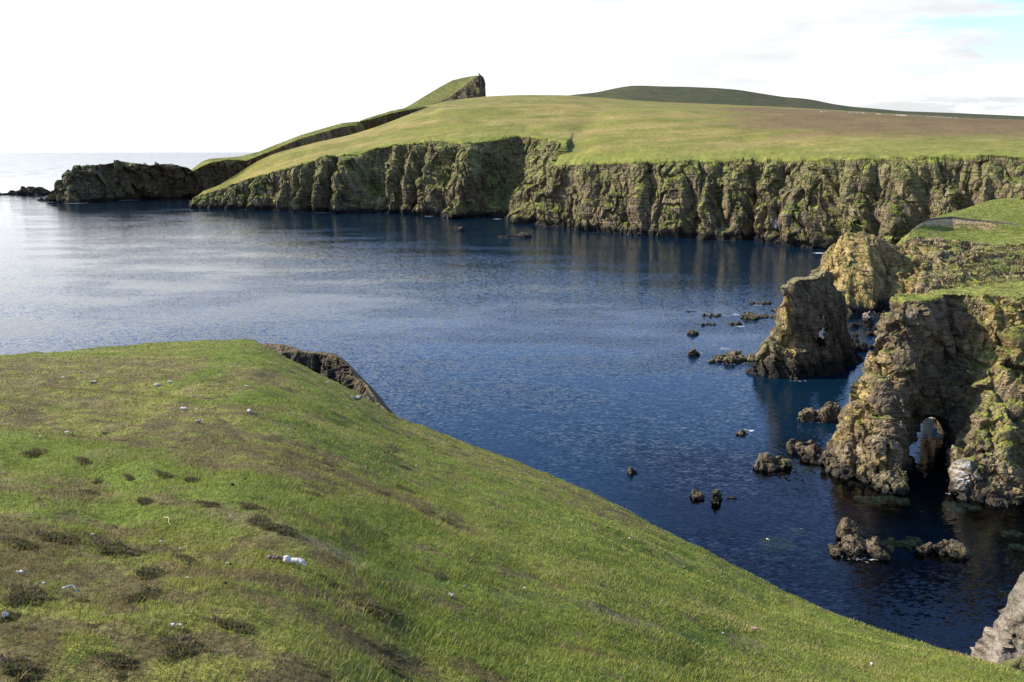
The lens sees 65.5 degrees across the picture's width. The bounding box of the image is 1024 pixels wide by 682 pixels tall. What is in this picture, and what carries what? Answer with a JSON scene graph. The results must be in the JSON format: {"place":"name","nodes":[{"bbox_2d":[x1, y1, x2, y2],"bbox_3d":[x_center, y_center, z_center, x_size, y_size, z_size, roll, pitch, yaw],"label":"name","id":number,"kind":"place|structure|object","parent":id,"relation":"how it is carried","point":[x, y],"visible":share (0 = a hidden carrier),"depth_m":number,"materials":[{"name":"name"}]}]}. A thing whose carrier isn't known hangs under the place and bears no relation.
{"place":"outdoors","nodes":[
{"label":"outdoors","id":0,"kind":"place"},
{"bbox_2d":[37,160,197,202],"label":"rock headland","id":1,"kind":"structure","parent":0,"point":[118,180],"depth_m":1003.99,"materials":[{"name":"stone"}]},
{"bbox_2d":[180,121,364,197],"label":"hill headland","id":2,"kind":"structure","parent":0,"point":[210,173],"depth_m":1061.55,"materials":[{"name":"plant"}]},
{"bbox_2d":[259,343,394,414],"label":"terrain knoll crag","id":3,"kind":"structure","parent":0,"point":[338,369],"depth_m":56.96,"materials":[{"name":"stone"}]},
{"bbox_2d":[359,103,437,129],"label":"hill ridge","id":4,"kind":"structure","parent":0,"point":[377,120],"depth_m":1304.54,"materials":[{"name":"plant"}]},
{"bbox_2d":[405,75,485,107],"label":"hill wedge","id":5,"kind":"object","parent":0,"point":[463,88],"visible":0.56,"depth_m":1560.82,"materials":[{"name":"plant"}]},
{"bbox_2d":[0,152,933,474],"bbox_3d":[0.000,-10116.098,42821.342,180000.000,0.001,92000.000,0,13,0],"label":"water","id":6,"kind":"structure","parent":0,"point":[476,332],"depth_m":327.88,"materials":[{"name":"liquid"}]},
{"bbox_2d":[0,186,50,194],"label":"islet","id":7,"kind":"object","parent":6,"relation":"in","point":[28,190],"visible":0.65,"depth_m":1137.30,"materials":[{"name":"stone"}]},
{"bbox_2d":[452,227,464,230],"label":"rock","id":8,"kind":"object","parent":6,"relation":"in","point":[458,229],"visible":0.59,"depth_m":621.16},
{"bbox_2d":[498,232,531,237],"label":"rock","id":9,"kind":"object","parent":6,"relation":"in","point":[523,235],"visible":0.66,"depth_m":571.27,"materials":[{"name":"stone"}]},
{"bbox_2d":[687,330,698,334],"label":"rock","id":10,"kind":"object","parent":6,"relation":"in","point":[692,332],"visible":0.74,"depth_m":268.28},
{"bbox_2d":[687,349,699,355],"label":"rock","id":11,"kind":"object","parent":6,"relation":"in","point":[693,352],"visible":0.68,"depth_m":240.16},
{"bbox_2d":[702,313,721,316],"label":"rock","id":12,"kind":"object","parent":6,"relation":"in","point":[711,315],"visible":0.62,"depth_m":298.81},
{"bbox_2d":[707,350,755,363],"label":"rock","id":13,"kind":"object","parent":6,"relation":"in","point":[734,357],"visible":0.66,"depth_m":233.45,"materials":[{"name":"stone"}]},
{"bbox_2d":[728,321,741,324],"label":"rock","id":14,"kind":"object","parent":6,"relation":"in","point":[736,323],"visible":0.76,"depth_m":284.22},
{"bbox_2d":[740,311,759,319],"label":"rock","id":15,"kind":"object","parent":6,"relation":"in","point":[750,315],"visible":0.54,"depth_m":293.36,"materials":[{"name":"stone"}]},
{"bbox_2d":[749,301,771,304],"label":"rock","id":16,"kind":"object","parent":6,"relation":"in","point":[762,303],"visible":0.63,"depth_m":322.31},
{"bbox_2d":[758,313,774,317],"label":"rock","id":17,"kind":"object","parent":6,"relation":"in","point":[764,315],"visible":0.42,"depth_m":296.23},
{"bbox_2d":[745,269,864,379],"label":"sea stack","id":18,"kind":"object","parent":6,"relation":"in","point":[794,345],"visible":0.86,"depth_m":218.19,"materials":[{"name":"stone"}]},
{"bbox_2d":[797,401,840,422],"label":"rock","id":19,"kind":"object","parent":6,"relation":"in","point":[828,411],"visible":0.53,"depth_m":181.82,"materials":[{"name":"stone"}]},
{"bbox_2d":[848,322,858,327],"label":"boulder","id":20,"kind":"object","parent":6,"relation":"in","point":[852,325],"visible":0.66,"depth_m":278.37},
{"bbox_2d":[851,337,859,342],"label":"boulder","id":21,"kind":"object","parent":6,"relation":"in","point":[855,339],"visible":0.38,"depth_m":256.42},
{"bbox_2d":[856,342,868,351],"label":"boulder","id":22,"kind":"object","parent":6,"relation":"in","point":[862,347],"visible":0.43,"depth_m":245.74,"materials":[{"name":"stone"}]},
{"bbox_2d":[858,320,868,325],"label":"boulder","id":23,"kind":"object","parent":6,"relation":"in","point":[863,322],"visible":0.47,"depth_m":283.01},
{"bbox_2d":[863,323,871,327],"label":"boulder","id":24,"kind":"object","parent":6,"relation":"in","point":[868,325],"visible":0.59,"depth_m":278.25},
{"bbox_2d":[862,318,873,324],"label":"boulder","id":25,"kind":"object","parent":6,"relation":"in","point":[870,321],"visible":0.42,"depth_m":283.70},
{"bbox_2d":[862,311,878,317],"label":"boulder","id":26,"kind":"object","parent":6,"relation":"in","point":[869,314],"visible":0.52,"depth_m":295.06,"materials":[{"name":"stone"}]},
{"bbox_2d":[865,328,877,335],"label":"boulder","id":27,"kind":"object","parent":6,"relation":"in","point":[869,332],"visible":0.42,"depth_m":267.16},
{"bbox_2d":[478,73,485,93],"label":"hill wedge end","id":28,"kind":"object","parent":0,"point":[480,75],"visible":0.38,"depth_m":1552.84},
{"bbox_2d":[0,339,1023,681],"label":"ground","id":29,"kind":"structure","parent":0,"point":[122,381],"depth_m":7.41,"materials":[{"name":"plant"}]},
{"bbox_2d":[0,610,21,623],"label":"heather clump","id":30,"kind":"object","parent":29,"relation":"on","point":[10,612],"visible":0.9,"depth_m":3.92,"materials":[{"name":"plant"}]},
{"bbox_2d":[4,625,28,630],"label":"heather clump","id":31,"kind":"object","parent":29,"relation":"on","point":[14,627],"visible":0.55,"depth_m":3.80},
{"bbox_2d":[0,652,48,681],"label":"heather clump","id":32,"kind":"object","parent":29,"relation":"on","point":[8,665],"visible":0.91,"depth_m":3.39,"materials":[{"name":"plant"}]},
{"bbox_2d":[0,535,50,551],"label":"heather clump","id":33,"kind":"object","parent":29,"relation":"on","point":[17,540],"visible":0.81,"depth_m":5.04,"materials":[{"name":"plant"}]},
{"bbox_2d":[0,583,59,605],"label":"heather clump","id":34,"kind":"object","parent":29,"relation":"on","point":[19,591],"visible":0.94,"depth_m":4.17,"materials":[{"name":"plant"}]},
{"bbox_2d":[17,447,46,457],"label":"heather clump","id":35,"kind":"object","parent":29,"relation":"on","point":[34,451],"visible":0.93,"depth_m":8.26,"materials":[{"name":"plant"}]},
{"bbox_2d":[31,496,50,502],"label":"heather clump","id":36,"kind":"object","parent":29,"relation":"on","point":[40,499],"visible":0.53,"depth_m":6.12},
{"bbox_2d":[23,529,86,547],"bbox_3d":[-2.962,1.284,5.236,0.528,0.058,0.251,12,1,6],"label":"heather clump","id":37,"kind":"object","parent":29,"relation":"on","point":[57,536],"visible":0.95,"depth_m":5.22,"materials":[{"name":"plant"}]},
{"bbox_2d":[50,631,73,635],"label":"heather clump","id":38,"kind":"object","parent":29,"relation":"on","point":[59,633],"visible":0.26,"depth_m":3.71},
{"bbox_2d":[62,585,79,591],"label":"twig","id":39,"kind":"object","parent":29,"relation":"on","point":[70,586],"visible":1,"depth_m":4.26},
{"bbox_2d":[75,598,89,602],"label":"heather clump","id":40,"kind":"object","parent":29,"relation":"on","point":[79,599],"visible":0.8,"depth_m":4.19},
{"bbox_2d":[73,456,92,464],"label":"heather clump","id":41,"kind":"object","parent":29,"relation":"on","point":[81,459],"visible":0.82,"depth_m":7.81,"materials":[{"name":"plant"}]},
{"bbox_2d":[78,488,100,494],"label":"heather clump","id":42,"kind":"object","parent":29,"relation":"on","point":[90,492],"visible":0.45,"depth_m":6.80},
{"bbox_2d":[78,622,101,628],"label":"heather clump","id":43,"kind":"object","parent":29,"relation":"on","point":[90,625],"visible":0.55,"depth_m":3.77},
{"bbox_2d":[71,530,109,540],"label":"heather clump","id":44,"kind":"object","parent":29,"relation":"on","point":[73,531],"visible":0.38,"depth_m":5.44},
{"bbox_2d":[90,478,104,483],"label":"heather clump","id":45,"kind":"object","parent":29,"relation":"on","point":[96,480],"visible":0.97,"depth_m":7.20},
{"bbox_2d":[80,535,146,559],"bbox_3d":[-2.533,1.360,5.166,0.698,0.058,0.347,18,5,24],"label":"heather clump","id":46,"kind":"object","parent":29,"relation":"on","point":[115,545],"visible":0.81,"depth_m":5.19,"materials":[{"name":"plant"}]},
{"bbox_2d":[90,651,143,670],"bbox_3d":[-1.698,1.399,3.503,0.308,0.043,0.186,12,0,5],"label":"heather clump","id":47,"kind":"object","parent":29,"relation":"on","point":[119,660],"visible":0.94,"depth_m":3.48,"materials":[{"name":"plant"}]},
{"bbox_2d":[114,670,130,680],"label":"heather clump","id":48,"kind":"object","parent":29,"relation":"on","point":[124,677],"visible":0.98,"depth_m":3.39,"materials":[{"name":"plant"}]},
{"bbox_2d":[121,473,134,480],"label":"heather clump","id":49,"kind":"object","parent":29,"relation":"on","point":[129,478],"visible":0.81,"depth_m":7.20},
{"bbox_2d":[115,584,165,604],"bbox_3d":[-1.932,1.360,4.211,0.305,0.050,0.293,21,9,32],"label":"heather clump","id":50,"kind":"object","parent":29,"relation":"on","point":[142,591],"visible":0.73,"depth_m":4.23,"materials":[{"name":"plant"}]},
{"bbox_2d":[135,496,153,504],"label":"heather clump","id":51,"kind":"object","parent":29,"relation":"on","point":[146,500],"visible":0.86,"depth_m":6.31,"materials":[{"name":"plant"}]},
{"bbox_2d":[133,564,163,579],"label":"heather clump","id":52,"kind":"object","parent":29,"relation":"on","point":[143,571],"visible":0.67,"depth_m":4.69,"materials":[{"name":"plant"}]},
{"bbox_2d":[150,468,175,478],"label":"heather clump","id":53,"kind":"object","parent":29,"relation":"on","point":[159,473],"visible":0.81,"depth_m":7.27,"materials":[{"name":"plant"}]},
{"bbox_2d":[177,626,192,632],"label":"heather clump","id":54,"kind":"object","parent":29,"relation":"on","point":[180,630],"visible":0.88,"depth_m":3.81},
{"bbox_2d":[156,633,214,664],"bbox_3d":[-1.461,1.395,3.612,0.384,0.051,0.354,11,-1,0],"label":"heather clump","id":55,"kind":"object","parent":29,"relation":"on","point":[179,643],"visible":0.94,"depth_m":3.61,"materials":[{"name":"plant"}]},
{"bbox_2d":[172,553,201,565],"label":"heather clump","id":56,"kind":"object","parent":29,"relation":"on","point":[189,558],"visible":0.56,"depth_m":5.03,"materials":[{"name":"plant"}]},
{"bbox_2d":[183,476,199,482],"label":"heather clump","id":57,"kind":"object","parent":29,"relation":"on","point":[190,479],"visible":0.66,"depth_m":7.09,"materials":[{"name":"plant"}]},
{"bbox_2d":[191,500,226,507],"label":"heather clump","id":58,"kind":"object","parent":29,"relation":"on","point":[209,504],"visible":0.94,"depth_m":6.12,"materials":[{"name":"plant"}]},
{"bbox_2d":[201,615,256,634],"bbox_3d":[-1.353,1.394,3.912,0.394,0.053,0.164,14,2,14],"label":"heather clump","id":59,"kind":"object","parent":29,"relation":"on","point":[238,625],"visible":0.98,"depth_m":3.90,"materials":[{"name":"plant"}]},
{"bbox_2d":[238,501,266,510],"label":"heather clump","id":60,"kind":"object","parent":29,"relation":"on","point":[246,505],"visible":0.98,"depth_m":6.12,"materials":[{"name":"plant"}]},
{"bbox_2d":[245,513,270,525],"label":"heather clump","id":61,"kind":"object","parent":29,"relation":"on","point":[258,517],"visible":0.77,"depth_m":5.81,"materials":[{"name":"plant"}]},
{"bbox_2d":[244,519,303,539],"bbox_3d":[-1.683,1.324,5.700,0.501,0.058,0.238,12,1,7],"label":"heather clump","id":62,"kind":"object","parent":29,"relation":"on","point":[278,528],"visible":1,"depth_m":5.67,"materials":[{"name":"plant"}]},
{"bbox_2d":[266,555,282,559],"bbox_3d":[-1.495,1.375,5.071,0.141,0.030,0.035,0,13,2],"label":"driftwood","id":63,"kind":"object","parent":29,"relation":"on","point":[278,557],"visible":0.89,"depth_m":5.06,"materials":[{"name":"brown wood"}]},
{"bbox_2d":[283,555,305,565],"bbox_3d":[-1.366,1.379,5.015,0.154,0.055,0.040,2,14,8],"label":"bone","id":64,"kind":"object","parent":29,"relation":"on","point":[287,558],"visible":1,"depth_m":5.00},
{"bbox_2d":[299,490,324,497],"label":"heather clump","id":65,"kind":"object","parent":29,"relation":"on","point":[315,493],"visible":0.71,"depth_m":7.37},
{"bbox_2d":[314,670,338,675],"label":"heather clump","id":66,"kind":"object","parent":29,"relation":"on","point":[323,671],"visible":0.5,"depth_m":3.62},
{"bbox_2d":[319,573,351,589],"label":"heather clump","id":67,"kind":"object","parent":29,"relation":"on","point":[332,581],"visible":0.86,"depth_m":4.95,"materials":[{"name":"plant"}]},
{"bbox_2d":[331,556,350,564],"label":"heather clump","id":68,"kind":"object","parent":29,"relation":"on","point":[334,558],"visible":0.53,"depth_m":5.47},
{"bbox_2d":[352,395,362,399],"bbox_3d":[-5.422,1.967,27.697,0.466,0.170,0.289,0,13,0],"label":"stone","id":69,"kind":"object","parent":29,"relation":"on","point":[358,397],"visible":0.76,"depth_m":27.61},
{"bbox_2d":[346,593,389,621],"bbox_3d":[-0.876,1.580,4.802,0.422,0.049,0.219,17,5,23],"label":"heather clump","id":70,"kind":"object","parent":29,"relation":"on","point":[378,607],"visible":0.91,"depth_m":4.79,"materials":[{"name":"plant"}]},
{"bbox_2d":[371,642,387,650],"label":"heather clump","id":71,"kind":"object","parent":29,"relation":"on","point":[379,645],"visible":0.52,"depth_m":4.34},
{"bbox_2d":[375,656,390,667],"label":"heather clump","id":72,"kind":"object","parent":29,"relation":"on","point":[380,661],"visible":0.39,"depth_m":4.11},
{"bbox_2d":[376,489,393,494],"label":"heather clump","id":73,"kind":"object","parent":29,"relation":"on","point":[383,492],"visible":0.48,"depth_m":9.23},
{"bbox_2d":[383,644,398,648],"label":"heather clump","id":74,"kind":"object","parent":29,"relation":"on","point":[388,646],"visible":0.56,"depth_m":4.42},
{"bbox_2d":[388,664,401,669],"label":"heather clump","id":75,"kind":"object","parent":29,"relation":"on","point":[391,666],"visible":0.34,"depth_m":4.14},
{"bbox_2d":[382,660,410,679],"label":"heather clump","id":76,"kind":"object","parent":29,"relation":"on","point":[391,663],"visible":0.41,"depth_m":4.15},
{"bbox_2d":[386,605,409,621],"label":"heather clump","id":77,"kind":"object","parent":29,"relation":"on","point":[398,615],"visible":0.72,"depth_m":4.88,"materials":[{"name":"plant"}]},
{"bbox_2d":[388,653,409,661],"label":"heather clump","id":78,"kind":"object","parent":29,"relation":"on","point":[394,655],"visible":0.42,"depth_m":4.33,"materials":[{"name":"plant"}]},
{"bbox_2d":[392,484,415,493],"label":"heather clump","id":79,"kind":"object","parent":29,"relation":"on","point":[404,488],"visible":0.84,"depth_m":10.30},
{"bbox_2d":[408,657,426,665],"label":"heather clump","id":80,"kind":"object","parent":29,"relation":"on","point":[415,661],"visible":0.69,"depth_m":4.41,"materials":[{"name":"plant"}]},
{"bbox_2d":[433,573,446,579],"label":"heather clump","id":81,"kind":"object","parent":29,"relation":"on","point":[441,575],"visible":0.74,"depth_m":6.27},
{"bbox_2d":[441,518,456,525],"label":"heather clump","id":82,"kind":"object","parent":29,"relation":"on","point":[448,521],"visible":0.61,"depth_m":9.08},
{"bbox_2d":[0,340,1019,681],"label":"heather","id":83,"kind":"object","parent":29,"relation":"on","point":[118,534],"visible":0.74,"depth_m":5.49,"materials":[{"name":"plant"}]},
{"bbox_2d":[970,572,1023,662],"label":"crag","id":84,"kind":"structure","parent":29,"relation":"on","point":[1002,640],"depth_m":59.51,"materials":[{"name":"stone"}]},
{"bbox_2d":[0,0,1023,151],"label":"sky","id":85,"kind":"structure","parent":0,"point":[76,75],"materials":[{"name":"white"}]},
{"bbox_2d":[189,95,1023,248],"bbox_3d":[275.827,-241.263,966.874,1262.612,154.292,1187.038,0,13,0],"label":"hill","id":86,"kind":"structure","parent":0,"point":[787,176],"depth_m":679.22,"materials":[{"name":"plant"}]},
{"bbox_2d":[851,112,958,118],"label":"stone wall","id":87,"kind":"structure","parent":86,"relation":"on","point":[905,115],"depth_m":845.34,"materials":[{"name":"stone"}]},
{"bbox_2d":[547,423,942,525],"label":"shallow water","id":88,"kind":"structure","parent":0,"point":[592,457],"depth_m":170.09,"materials":[{"name":"liquid"}]},
{"bbox_2d":[627,467,637,479],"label":"rock","id":89,"kind":"object","parent":88,"relation":"in","point":[630,470],"visible":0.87,"depth_m":152.45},
{"bbox_2d":[688,489,704,507],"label":"rock","id":90,"kind":"object","parent":88,"relation":"in","point":[696,497],"visible":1,"depth_m":141.45,"materials":[{"name":"stone"}]},
{"bbox_2d":[709,489,721,512],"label":"rock","id":91,"kind":"object","parent":88,"relation":"in","point":[716,500],"visible":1,"depth_m":140.37,"materials":[{"name":"stone"}]},
{"bbox_2d":[725,496,736,502],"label":"rock","id":92,"kind":"object","parent":88,"relation":"in","point":[730,499],"visible":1,"depth_m":141.49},
{"bbox_2d":[735,429,747,435],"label":"rock","id":93,"kind":"object","parent":88,"relation":"in","point":[740,432],"visible":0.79,"depth_m":173.38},
{"bbox_2d":[753,452,793,485],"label":"rock","id":94,"kind":"object","parent":88,"relation":"in","point":[767,467],"visible":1,"depth_m":154.94,"materials":[{"name":"stone"}]},
{"bbox_2d":[759,536,797,551],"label":"submerged rock","id":95,"kind":"object","parent":88,"relation":"in","point":[773,544],"visible":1,"depth_m":125.60,"materials":[{"name":"stone"}]},
{"bbox_2d":[787,528,805,536],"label":"submerged rock","id":96,"kind":"object","parent":88,"relation":"in","point":[793,532],"visible":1,"depth_m":129.89,"materials":[{"name":"stone"}]},
{"bbox_2d":[793,464,825,474],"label":"submerged rock","id":97,"kind":"object","parent":88,"relation":"in","point":[818,469],"visible":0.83,"depth_m":156.12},
{"bbox_2d":[826,517,894,568],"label":"rock","id":98,"kind":"object","parent":88,"relation":"in","point":[851,546],"visible":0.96,"depth_m":122.34,"materials":[{"name":"stone"}]},
{"bbox_2d":[854,493,910,506],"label":"submerged rock","id":99,"kind":"object","parent":88,"relation":"in","point":[877,501],"visible":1,"depth_m":142.31,"materials":[{"name":"stone"}]},
{"bbox_2d":[874,550,890,565],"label":"rock","id":100,"kind":"object","parent":88,"relation":"in","point":[883,557],"visible":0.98,"depth_m":120.30,"materials":[{"name":"stone"}]},
{"bbox_2d":[871,463,909,509],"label":"rock","id":101,"kind":"object","parent":88,"relation":"in","point":[893,481],"visible":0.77,"depth_m":144.87,"materials":[{"name":"stone"}]},
{"bbox_2d":[913,542,933,560],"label":"rock","id":102,"kind":"object","parent":88,"relation":"in","point":[923,552],"visible":1,"depth_m":122.83,"materials":[{"name":"stone"}]},
{"bbox_2d":[932,539,970,563],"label":"rock","id":103,"kind":"object","parent":88,"relation":"in","point":[952,550],"visible":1,"depth_m":121.65,"materials":[{"name":"stone"}]},
{"bbox_2d":[941,501,981,514],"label":"submerged rock","id":104,"kind":"object","parent":88,"relation":"in","point":[956,507],"visible":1,"depth_m":139.23,"materials":[{"name":"stone"}]},
{"bbox_2d":[997,590,1007,597],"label":"submerged rock","id":105,"kind":"object","parent":88,"relation":"in","point":[1001,594],"visible":1,"depth_m":111.83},
{"bbox_2d":[1002,529,1022,539],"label":"submerged rock","id":106,"kind":"object","parent":88,"relation":"in","point":[1013,534],"visible":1,"depth_m":129.38,"materials":[{"name":"stone"}]},
{"bbox_2d":[1008,543,1023,552],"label":"submerged rock","id":107,"kind":"object","parent":88,"relation":"in","point":[1018,548],"visible":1,"depth_m":124.79,"materials":[{"name":"stone"}]},
{"bbox_2d":[571,86,1023,119],"bbox_3d":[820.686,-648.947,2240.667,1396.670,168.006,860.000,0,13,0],"label":"distant hill","id":108,"kind":"structure","parent":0,"point":[704,95],"depth_m":2255.21,"materials":[{"name":"plant"}]},
{"bbox_2d":[624,441,1023,655],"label":"sea water","id":109,"kind":"structure","parent":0,"point":[951,606],"depth_m":138.48,"materials":[{"name":"liquid"}]},
{"bbox_2d":[848,480,859,486],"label":"submerged rock","id":110,"kind":"object","parent":109,"relation":"on","point":[851,483],"visible":0.42,"depth_m":149.86,"materials":[{"name":"stone"}]},
{"bbox_2d":[880,536,923,551],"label":"submerged rock","id":111,"kind":"object","parent":109,"relation":"on","point":[909,543],"visible":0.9,"depth_m":126.67,"materials":[{"name":"stone"}]},
{"bbox_2d":[785,279,1023,521],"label":"rock arch","id":112,"kind":"object","parent":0,"point":[978,451],"visible":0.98,"depth_m":151.40,"materials":[{"name":"stone"}]},
{"bbox_2d":[809,198,1023,318],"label":"rocky cliff","id":113,"kind":"structure","parent":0,"point":[872,273],"depth_m":330.83,"materials":[{"name":"stone"}]},
{"bbox_2d":[940,243,1023,289],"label":"terrain bench","id":114,"kind":"object","parent":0,"point":[994,264],"visible":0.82,"depth_m":246.55,"materials":[{"name":"plant"}]}
]}

